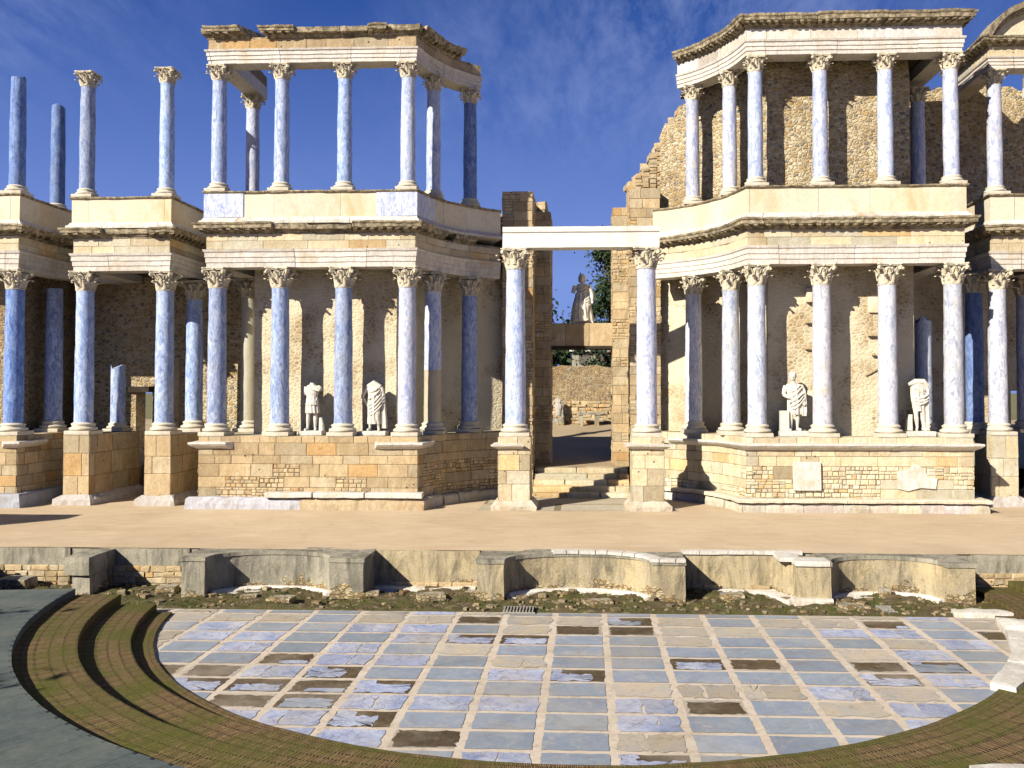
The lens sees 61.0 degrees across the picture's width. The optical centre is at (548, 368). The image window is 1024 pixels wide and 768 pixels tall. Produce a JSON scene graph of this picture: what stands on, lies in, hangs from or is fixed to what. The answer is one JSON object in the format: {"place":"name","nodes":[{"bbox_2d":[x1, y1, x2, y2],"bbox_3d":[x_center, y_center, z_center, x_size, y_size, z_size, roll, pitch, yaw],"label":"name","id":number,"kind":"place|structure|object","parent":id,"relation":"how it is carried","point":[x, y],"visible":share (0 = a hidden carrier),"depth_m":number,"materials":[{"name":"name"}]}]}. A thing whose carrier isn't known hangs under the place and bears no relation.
{"place":"outdoors","nodes":[
{"label":"outdoors","id":0,"kind":"place"},
{"bbox_2d":[0,588,186,767],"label":"orchestra pavement","id":1,"kind":"structure","parent":0,"point":[34,733],"depth_m":12.11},
{"bbox_2d":[8,582,1001,616],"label":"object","id":2,"kind":"object","parent":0,"point":[399,601],"visible":0.5,"depth_m":21.20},
{"bbox_2d":[64,548,115,594],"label":"stage front block","id":3,"kind":"structure","parent":2,"relation":"on","point":[91,570],"depth_m":22.34,"materials":[{"name":"stone"}]},
{"bbox_2d":[180,547,375,599],"bbox_3d":[-6.965,5.387,22.679,4.724,1.147,1.527,0,-2,2],"label":"stage front niche","id":4,"kind":"object","parent":2,"relation":"on","point":[339,574],"visible":0.8,"depth_m":22.64,"materials":[{"name":"stone"}]},
{"bbox_2d":[14,584,991,616],"bbox_3d":[0.730,5.776,21.596,30.448,0.271,2.222,0,-2,2],"label":"rubble debris","id":5,"kind":"object","parent":2,"relation":"on","point":[391,594],"visible":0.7,"depth_m":21.38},
{"bbox_2d":[32,583,1000,615],"bbox_3d":[0.695,5.766,21.631,30.539,0.321,2.180,0,-2,2],"label":"moss and grass","id":6,"kind":"object","parent":2,"relation":"on","point":[835,611],"visible":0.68,"depth_m":21.32,"materials":[{"name":"green plant"}]},
{"bbox_2d":[476,549,685,601],"bbox_3d":[0.826,5.347,22.318,5.240,1.203,1.570,0,-2,2],"label":"stage front niche","id":7,"kind":"object","parent":2,"relation":"on","point":[501,575],"visible":0.86,"depth_m":22.36,"materials":[{"name":"stone"}]},
{"bbox_2d":[761,552,833,605],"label":"stage front pier","id":8,"kind":"structure","parent":2,"relation":"on","point":[797,580],"depth_m":21.39,"materials":[{"name":"white stone"}]},
{"bbox_2d":[812,553,976,603],"bbox_3d":[8.659,5.370,21.996,3.659,1.146,1.528,0,-2,2],"label":"stage front niche","id":9,"kind":"object","parent":2,"relation":"on","point":[945,578],"visible":0.7,"depth_m":22.03,"materials":[{"name":"stone"}]},
{"bbox_2d":[0,494,1023,554],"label":"stage","id":10,"kind":"object","parent":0,"point":[127,523],"visible":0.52,"depth_m":26.41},
{"bbox_2d":[0,431,105,507],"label":"podium","id":11,"kind":"object","parent":10,"relation":"on","point":[31,470],"visible":0.55,"depth_m":32.30,"materials":[{"name":"white stone"}]},
{"bbox_2d":[0,268,33,435],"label":"column","id":12,"kind":"structure","parent":11,"relation":"on","point":[15,281],"depth_m":31.97,"materials":[{"name":"blue stone"}]},
{"bbox_2d":[0,223,123,284],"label":"entablature","id":13,"kind":"structure","parent":12,"relation":"on","point":[41,253],"depth_m":32.97,"materials":[{"name":"white stone"}]},
{"bbox_2d":[0,193,71,237],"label":"parapet","id":14,"kind":"structure","parent":13,"relation":"on","point":[18,208],"depth_m":32.70,"materials":[{"name":"white stone"}]},
{"bbox_2d":[0,76,33,197],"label":"column","id":15,"kind":"structure","parent":14,"relation":"on","point":[17,142],"depth_m":32.23,"materials":[{"name":"blue stone"}]},
{"bbox_2d":[50,103,67,208],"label":"column","id":16,"kind":"structure","parent":14,"relation":"on","point":[58,160],"depth_m":34.93,"materials":[{"name":"blue stone"}]},
{"bbox_2d":[0,275,75,430],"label":"back wall","id":17,"kind":"structure","parent":11,"relation":"on","point":[35,303],"depth_m":35.24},
{"bbox_2d":[34,288,69,431],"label":"column","id":18,"kind":"structure","parent":11,"relation":"on","point":[52,421],"depth_m":34.67,"materials":[{"name":"blue stone"}]},
{"bbox_2d":[51,431,143,504],"bbox_3d":[-17.495,3.898,33.954,1.608,2.730,3.997,0,-2,2],"label":"pedestal","id":19,"kind":"object","parent":10,"relation":"on","point":[100,468],"visible":0.91,"depth_m":32.92,"materials":[{"name":"white stone"}]},
{"bbox_2d":[64,270,103,434],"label":"column","id":20,"kind":"structure","parent":19,"relation":"on","point":[86,284],"depth_m":32.56,"materials":[{"name":"blue stone"}]},
{"bbox_2d":[56,226,207,282],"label":"entablature","id":21,"kind":"structure","parent":20,"relation":"on","point":[121,255],"depth_m":32.55,"materials":[{"name":"white stone"}]},
{"bbox_2d":[65,196,205,237],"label":"parapet","id":22,"kind":"structure","parent":21,"relation":"on","point":[127,212],"depth_m":32.53,"materials":[{"name":"white stone"}]},
{"bbox_2d":[71,70,102,196],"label":"column","id":23,"kind":"structure","parent":22,"relation":"on","point":[88,81],"depth_m":32.83,"materials":[{"name":"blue stone"}]},
{"bbox_2d":[151,66,181,199],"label":"column","id":24,"kind":"structure","parent":22,"relation":"on","point":[169,76],"depth_m":32.70,"materials":[{"name":"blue stone"}]},
{"bbox_2d":[102,365,132,431],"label":"column","id":25,"kind":"structure","parent":19,"relation":"on","point":[117,423],"depth_m":35.15,"materials":[{"name":"blue stone"}]},
{"bbox_2d":[134,432,198,505],"bbox_3d":[-14.413,3.894,33.807,1.575,2.729,3.972,0,-2,2],"label":"pedestal","id":26,"kind":"object","parent":10,"relation":"on","point":[171,473],"visible":0.74,"depth_m":32.16,"materials":[{"name":"white stone"}]},
{"bbox_2d":[145,270,182,434],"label":"column","id":27,"kind":"structure","parent":26,"relation":"on","point":[165,283],"depth_m":32.42,"materials":[{"name":"blue stone"}]},
{"bbox_2d":[177,280,208,431],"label":"column","id":28,"kind":"structure","parent":26,"relation":"on","point":[195,290],"depth_m":34.61,"materials":[{"name":"blue stone"}]},
{"bbox_2d":[94,276,241,486],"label":"back wall","id":29,"kind":"structure","parent":10,"relation":"on","point":[125,323],"depth_m":36.72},
{"bbox_2d":[184,430,500,510],"bbox_3d":[-7.338,3.915,33.789,11.106,2.782,6.144,0,-2,2],"label":"podium","id":30,"kind":"object","parent":10,"relation":"on","point":[242,470],"visible":0.92,"depth_m":31.20,"materials":[{"name":"white stone"}]},
{"bbox_2d":[198,267,234,435],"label":"column","id":31,"kind":"structure","parent":30,"relation":"on","point":[216,424],"depth_m":31.62,"materials":[{"name":"blue stone"}]},
{"bbox_2d":[232,278,254,431],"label":"column","id":32,"kind":"structure","parent":30,"relation":"on","point":[246,421],"depth_m":34.64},
{"bbox_2d":[262,266,297,435],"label":"column","id":33,"kind":"structure","parent":30,"relation":"on","point":[280,280],"depth_m":31.52,"materials":[{"name":"blue stone"}]},
{"bbox_2d":[326,266,360,435],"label":"column","id":34,"kind":"structure","parent":30,"relation":"on","point":[344,277],"depth_m":31.42,"materials":[{"name":"blue stone"}]},
{"bbox_2d":[359,381,388,435],"bbox_3d":[-6.450,1.469,32.056,1.011,2.031,0.642,0,-2,2],"label":"statue","id":35,"kind":"object","parent":30,"relation":"on","point":[375,402],"visible":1,"depth_m":31.90,"materials":[{"name":"white stone"}]},
{"bbox_2d":[253,269,502,434],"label":"back wall","id":36,"kind":"structure","parent":30,"relation":"on","point":[375,309],"depth_m":32.79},
{"bbox_2d":[391,265,424,436],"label":"column","id":37,"kind":"structure","parent":30,"relation":"on","point":[407,279],"depth_m":31.31,"materials":[{"name":"blue stone"}]},
{"bbox_2d":[419,271,449,434],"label":"column","id":38,"kind":"structure","parent":30,"relation":"on","point":[433,284],"depth_m":32.71,"materials":[{"name":"blue stone"}]},
{"bbox_2d":[456,276,485,432],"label":"column","id":39,"kind":"structure","parent":30,"relation":"on","point":[470,288],"depth_m":34.17,"materials":[{"name":"blue stone"}]},
{"bbox_2d":[191,220,500,280],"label":"entablature","id":40,"kind":"structure","parent":39,"relation":"on","point":[244,249],"depth_m":31.54,"materials":[{"name":"white stone"}]},
{"bbox_2d":[199,189,501,243],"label":"parapet","id":41,"kind":"structure","parent":40,"relation":"on","point":[347,206],"depth_m":31.55,"materials":[{"name":"white stone"}]},
{"bbox_2d":[204,63,233,190],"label":"column","id":42,"kind":"structure","parent":41,"relation":"on","point":[219,73],"depth_m":31.89,"materials":[{"name":"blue stone"}]},
{"bbox_2d":[240,93,265,190],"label":"column","id":43,"kind":"structure","parent":41,"relation":"on","point":[253,104],"depth_m":35.09,"materials":[{"name":"white stone"}]},
{"bbox_2d":[200,22,481,99],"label":"entablature","id":44,"kind":"structure","parent":43,"relation":"on","point":[246,55],"depth_m":31.75,"materials":[{"name":"white stone"}]},
{"bbox_2d":[267,62,295,190],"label":"column","id":45,"kind":"structure","parent":41,"relation":"on","point":[283,73],"depth_m":31.79,"materials":[{"name":"blue stone"}]},
{"bbox_2d":[331,61,358,189],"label":"column","id":46,"kind":"structure","parent":41,"relation":"on","point":[345,71],"depth_m":31.68,"materials":[{"name":"blue stone"}]},
{"bbox_2d":[395,60,421,188],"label":"column","id":47,"kind":"structure","parent":41,"relation":"on","point":[407,70],"depth_m":31.57,"materials":[{"name":"white stone"}]},
{"bbox_2d":[421,74,445,199],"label":"column","id":48,"kind":"structure","parent":41,"relation":"on","point":[433,83],"depth_m":32.98,"materials":[{"name":"white stone"}]},
{"bbox_2d":[459,87,481,206],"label":"column","id":49,"kind":"structure","parent":41,"relation":"on","point":[470,96],"depth_m":34.44,"materials":[{"name":"blue stone"}]},
{"bbox_2d":[490,435,538,510],"bbox_3d":[-1.216,3.792,31.266,1.667,2.658,1.470,0,-2,2],"label":"pedestal","id":50,"kind":"object","parent":10,"relation":"on","point":[514,473],"visible":0.96,"depth_m":30.79,"materials":[{"name":"white stone"}]},
{"bbox_2d":[496,247,535,436],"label":"column","id":51,"kind":"structure","parent":50,"relation":"on","point":[515,261],"depth_m":31.21,"materials":[{"name":"white stone"}]},
{"bbox_2d":[478,497,677,511],"bbox_3d":[1.098,5.158,32.334,7.036,0.220,3.850,0,-2,2],"label":"paved threshold","id":52,"kind":"object","parent":10,"relation":"on","point":[575,504],"visible":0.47,"depth_m":32.08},
{"bbox_2d":[532,466,629,497],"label":"gateway steps","id":53,"kind":"structure","parent":10,"relation":"on","point":[591,482],"depth_m":35.09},
{"bbox_2d":[624,436,671,511],"bbox_3d":[3.525,3.784,31.069,1.661,2.653,1.463,0,-2,2],"label":"pedestal","id":54,"kind":"object","parent":10,"relation":"on","point":[647,468],"visible":0.95,"depth_m":30.58,"materials":[{"name":"white stone"}]},
{"bbox_2d":[626,246,666,436],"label":"column","id":55,"kind":"structure","parent":54,"relation":"on","point":[646,259],"depth_m":31.01,"materials":[{"name":"white stone"}]},
{"bbox_2d":[502,226,659,250],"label":"gateway lintel","id":56,"kind":"structure","parent":55,"relation":"on","point":[583,238],"depth_m":31.09,"materials":[{"name":"white stone"}]},
{"bbox_2d":[661,430,993,513],"bbox_3d":[9.781,3.894,33.005,11.149,2.782,6.218,0,-2,2],"label":"podium","id":57,"kind":"object","parent":10,"relation":"on","point":[740,473],"visible":0.94,"depth_m":30.32,"materials":[{"name":"white stone"}]},
{"bbox_2d":[679,275,709,432],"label":"column","id":58,"kind":"structure","parent":57,"relation":"on","point":[692,287],"depth_m":33.78,"materials":[{"name":"grey stone"}]},
{"bbox_2d":[713,269,745,434],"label":"column","id":59,"kind":"structure","parent":57,"relation":"on","point":[730,281],"depth_m":32.22,"materials":[{"name":"grey stone"}]},
{"bbox_2d":[738,263,773,437],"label":"column","id":60,"kind":"structure","parent":57,"relation":"on","point":[756,276],"depth_m":30.76,"materials":[{"name":"grey stone"}]},
{"bbox_2d":[660,266,914,435],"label":"back wall","id":61,"kind":"structure","parent":57,"relation":"on","point":[854,315],"depth_m":31.96,"materials":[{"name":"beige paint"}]},
{"bbox_2d":[777,372,809,436],"bbox_3d":[8.848,1.297,31.387,1.084,2.342,0.648,0,-2,2],"label":"statue","id":62,"kind":"object","parent":57,"relation":"on","point":[793,393],"visible":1,"depth_m":31.21,"materials":[{"name":"white stone"}]},
{"bbox_2d":[804,263,839,437],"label":"column","id":63,"kind":"structure","parent":57,"relation":"on","point":[821,278],"depth_m":30.66,"materials":[{"name":"grey stone"}]},
{"bbox_2d":[868,262,906,437],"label":"column","id":64,"kind":"structure","parent":57,"relation":"on","point":[887,277],"depth_m":30.56,"materials":[{"name":"grey stone"}]},
{"bbox_2d":[902,379,935,436],"bbox_3d":[13.295,1.425,31.197,1.007,2.078,0.640,0,-2,2],"label":"statue","id":65,"kind":"object","parent":57,"relation":"on","point":[919,391],"visible":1,"depth_m":31.08,"materials":[{"name":"white stone"}]},
{"bbox_2d":[915,316,938,431],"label":"column","id":66,"kind":"structure","parent":57,"relation":"on","point":[923,347],"depth_m":32.78,"materials":[{"name":"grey stone"}]},
{"bbox_2d":[934,262,973,437],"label":"column","id":67,"kind":"structure","parent":57,"relation":"on","point":[953,275],"depth_m":30.47,"materials":[{"name":"grey stone"}]},
{"bbox_2d":[656,215,981,280],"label":"entablature","id":68,"kind":"structure","parent":67,"relation":"on","point":[923,246],"depth_m":30.70,"materials":[{"name":"white stone"}]},
{"bbox_2d":[652,183,972,236],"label":"parapet","id":69,"kind":"structure","parent":68,"relation":"on","point":[825,201],"depth_m":30.70,"materials":[{"name":"white stone"}]},
{"bbox_2d":[681,84,704,204],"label":"column","id":70,"kind":"structure","parent":69,"relation":"on","point":[692,93],"depth_m":34.05,"materials":[{"name":"white stone"}]},
{"bbox_2d":[672,8,978,89],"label":"entablature","id":71,"kind":"structure","parent":70,"relation":"on","point":[928,36],"depth_m":30.89,"materials":[{"name":"white stone"}]},
{"bbox_2d":[718,69,740,196],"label":"column","id":72,"kind":"structure","parent":69,"relation":"on","point":[728,79],"depth_m":32.49,"materials":[{"name":"white stone"}]},
{"bbox_2d":[743,54,768,185],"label":"column","id":73,"kind":"structure","parent":69,"relation":"on","point":[754,64],"depth_m":31.02,"materials":[{"name":"white stone"}]},
{"bbox_2d":[806,53,834,184],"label":"column","id":74,"kind":"structure","parent":69,"relation":"on","point":[819,64],"depth_m":30.93,"materials":[{"name":"white stone"}]},
{"bbox_2d":[871,52,900,183],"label":"column","id":75,"kind":"structure","parent":69,"relation":"on","point":[884,63],"depth_m":30.83,"materials":[{"name":"white stone"}]},
{"bbox_2d":[909,86,930,183],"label":"column","id":76,"kind":"structure","parent":69,"relation":"on","point":[917,98],"depth_m":33.43,"materials":[{"name":"blue stone"}]},
{"bbox_2d":[935,51,966,183],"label":"column","id":77,"kind":"structure","parent":69,"relation":"on","point":[949,64],"depth_m":30.73,"materials":[{"name":"white stone"}]},
{"bbox_2d":[973,434,1023,506],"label":"pedestal","id":78,"kind":"object","parent":10,"relation":"on","point":[996,474],"visible":0.61,"depth_m":31.78,"materials":[{"name":"white stone"}]},
{"bbox_2d":[962,272,986,433],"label":"column","id":79,"kind":"structure","parent":78,"relation":"on","point":[973,286],"depth_m":33.09,"materials":[{"name":"blue stone"}]},
{"bbox_2d":[979,269,1017,435],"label":"column","id":80,"kind":"structure","parent":78,"relation":"on","point":[996,285],"depth_m":32.06,"materials":[{"name":"grey stone"}]},
{"bbox_2d":[1019,486,1023,495],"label":"pedestal","id":81,"kind":"object","parent":10,"relation":"on","point":[1021,491],"visible":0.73,"depth_m":35.12,"materials":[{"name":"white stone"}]},
{"bbox_2d":[1007,276,1023,432],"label":"column","id":82,"kind":"structure","parent":81,"relation":"on","point":[1018,289],"depth_m":34.29,"materials":[{"name":"blue stone"}]},
{"bbox_2d":[0,0,1023,392],"label":"sky","id":83,"kind":"structure","parent":0,"point":[576,95],"materials":[{"name":"blue"}]},
{"bbox_2d":[11,581,1023,767],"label":"orchestra step","id":84,"kind":"object","parent":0,"point":[52,676],"visible":0.59,"depth_m":12.95,"materials":[{"name":"stone"}]},
{"bbox_2d":[78,587,1023,767],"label":"orchestra step","id":85,"kind":"object","parent":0,"point":[111,666],"visible":0.57,"depth_m":13.02,"materials":[{"name":"stone"}]},
{"bbox_2d":[131,602,1015,767],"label":"orchestra step","id":86,"kind":"object","parent":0,"point":[142,645],"visible":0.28,"depth_m":13.93,"materials":[{"name":"stone"}]},
{"bbox_2d":[145,393,1016,419],"bbox_3d":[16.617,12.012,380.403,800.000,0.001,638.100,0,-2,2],"label":"back lawn","id":87,"kind":"structure","parent":0,"point":[148,412],"depth_m":113.55,"materials":[{"name":"green plant"}]},
{"bbox_2d":[567,225,610,366],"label":"tree","id":88,"kind":"object","parent":87,"relation":"on","point":[601,304],"visible":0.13,"depth_m":61.49,"materials":[{"name":"green plant"}]},
{"bbox_2d":[154,609,1009,764],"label":"orchestra floor","id":89,"kind":"structure","parent":0,"point":[611,697],"depth_m":15.90,"materials":[{"name":"stone"}]},
{"bbox_2d":[154,608,1009,764],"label":"orchestra slabs","id":90,"kind":"structure","parent":89,"relation":"on","point":[663,743],"depth_m":15.87,"materials":[{"name":"grey stone"}]},
{"bbox_2d":[989,617,1023,692],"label":"marble kerb","id":91,"kind":"structure","parent":89,"relation":"on","point":[1009,676],"depth_m":16.01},
{"bbox_2d":[145,419,1023,468],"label":"terrace ground","id":92,"kind":"structure","parent":0,"point":[584,445],"depth_m":44.28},
{"bbox_2d":[502,191,552,492],"bbox_3d":[-0.873,-0.977,37.695,1.980,12.566,4.035,0,-2,2],"label":"gateway jamb","id":93,"kind":"object","parent":92,"relation":"on","point":[519,210],"visible":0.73,"depth_m":37.26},
{"bbox_2d":[551,323,611,349],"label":"door lintel","id":94,"kind":"structure","parent":93,"relation":"on","point":[581,336],"depth_m":38.02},
{"bbox_2d":[552,365,610,400],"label":"back wall","id":95,"kind":"structure","parent":92,"relation":"on","point":[585,383],"depth_m":56.95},
{"bbox_2d":[552,401,610,423],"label":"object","id":96,"kind":"structure","parent":92,"relation":"on","point":[571,409],"depth_m":55.27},
{"bbox_2d":[611,189,661,486],"bbox_3d":[3.712,-1.011,37.496,1.980,12.624,4.035,0,-2,2],"label":"gateway jamb","id":97,"kind":"object","parent":92,"relation":"on","point":[641,204],"visible":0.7,"depth_m":37.13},
{"bbox_2d":[623,103,684,428],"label":"ruined wall","id":98,"kind":"structure","parent":97,"relation":"attached to","point":[647,176],"depth_m":37.03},
{"bbox_2d":[913,272,1023,429],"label":"back wall","id":99,"kind":"structure","parent":92,"relation":"on","point":[928,295],"depth_m":36.23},
{"bbox_2d":[576,467,1023,489],"bbox_3d":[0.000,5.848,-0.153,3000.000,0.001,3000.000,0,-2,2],"label":"ground","id":100,"kind":"structure","parent":0,"point":[1021,478],"depth_m":57.93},
{"bbox_2d":[70,547,970,582],"bbox_3d":[1.010,5.554,22.991,64.000,1.400,0.300,0,-2,2],"label":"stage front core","id":101,"kind":"object","parent":100,"relation":"on","point":[74,550],"visible":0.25,"depth_m":23.44,"materials":[{"name":"stone"}]},
{"bbox_2d":[0,547,70,584],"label":"stage front wall","id":102,"kind":"structure","parent":101,"relation":"on","point":[45,564],"depth_m":23.43,"materials":[{"name":"stone"}]},
{"bbox_2d":[112,548,189,586],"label":"stage front wall","id":103,"kind":"structure","parent":101,"relation":"on","point":[151,566],"depth_m":23.29,"materials":[{"name":"stone"}]},
{"bbox_2d":[373,550,479,592],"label":"stage front wall","id":104,"kind":"structure","parent":101,"relation":"on","point":[409,570],"depth_m":22.97,"materials":[{"name":"white stone"}]},
{"bbox_2d":[681,549,802,594],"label":"stage front wall","id":105,"kind":"structure","parent":101,"relation":"on","point":[748,571],"depth_m":22.63,"materials":[{"name":"white stone"}]},
{"bbox_2d":[970,554,1023,587],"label":"stage front wall","id":106,"kind":"structure","parent":101,"relation":"on","point":[996,570],"depth_m":22.33,"materials":[{"name":"stone"}]},
{"bbox_3d":[9.300,-5.142,34.008,9.591,2.460,5.130,0,-2,2],"label":"upper floor","id":107,"kind":"object","parent":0,"visible":0},
{"bbox_2d":[660,60,910,208],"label":"back wall","id":108,"kind":"structure","parent":107,"relation":"on","point":[787,89],"depth_m":32.22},
{"bbox_2d":[909,86,1023,204],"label":"back wall","id":109,"kind":"structure","parent":107,"relation":"on","point":[972,139],"depth_m":36.11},
{"bbox_3d":[19.788,-0.587,32.252,1.211,6.160,1.192,0,-2,2],"label":"column","id":110,"kind":"object","parent":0,"visible":0},
{"bbox_2d":[964,224,1023,273],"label":"entablature","id":111,"kind":"structure","parent":110,"relation":"on","point":[1000,246],"depth_m":32.11,"materials":[{"name":"white stone"}]},
{"bbox_2d":[965,194,1023,231],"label":"parapet","id":112,"kind":"structure","parent":111,"relation":"on","point":[995,209],"depth_m":32.11,"materials":[{"name":"white stone"}]},
{"bbox_2d":[979,68,1010,197],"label":"column","id":113,"kind":"structure","parent":112,"relation":"on","point":[992,77],"depth_m":32.33,"materials":[{"name":"white stone"}]},
{"bbox_2d":[940,34,1023,99],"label":"entablature","id":114,"kind":"structure","parent":113,"relation":"on","point":[983,52],"depth_m":32.47,"materials":[{"name":"white stone"}]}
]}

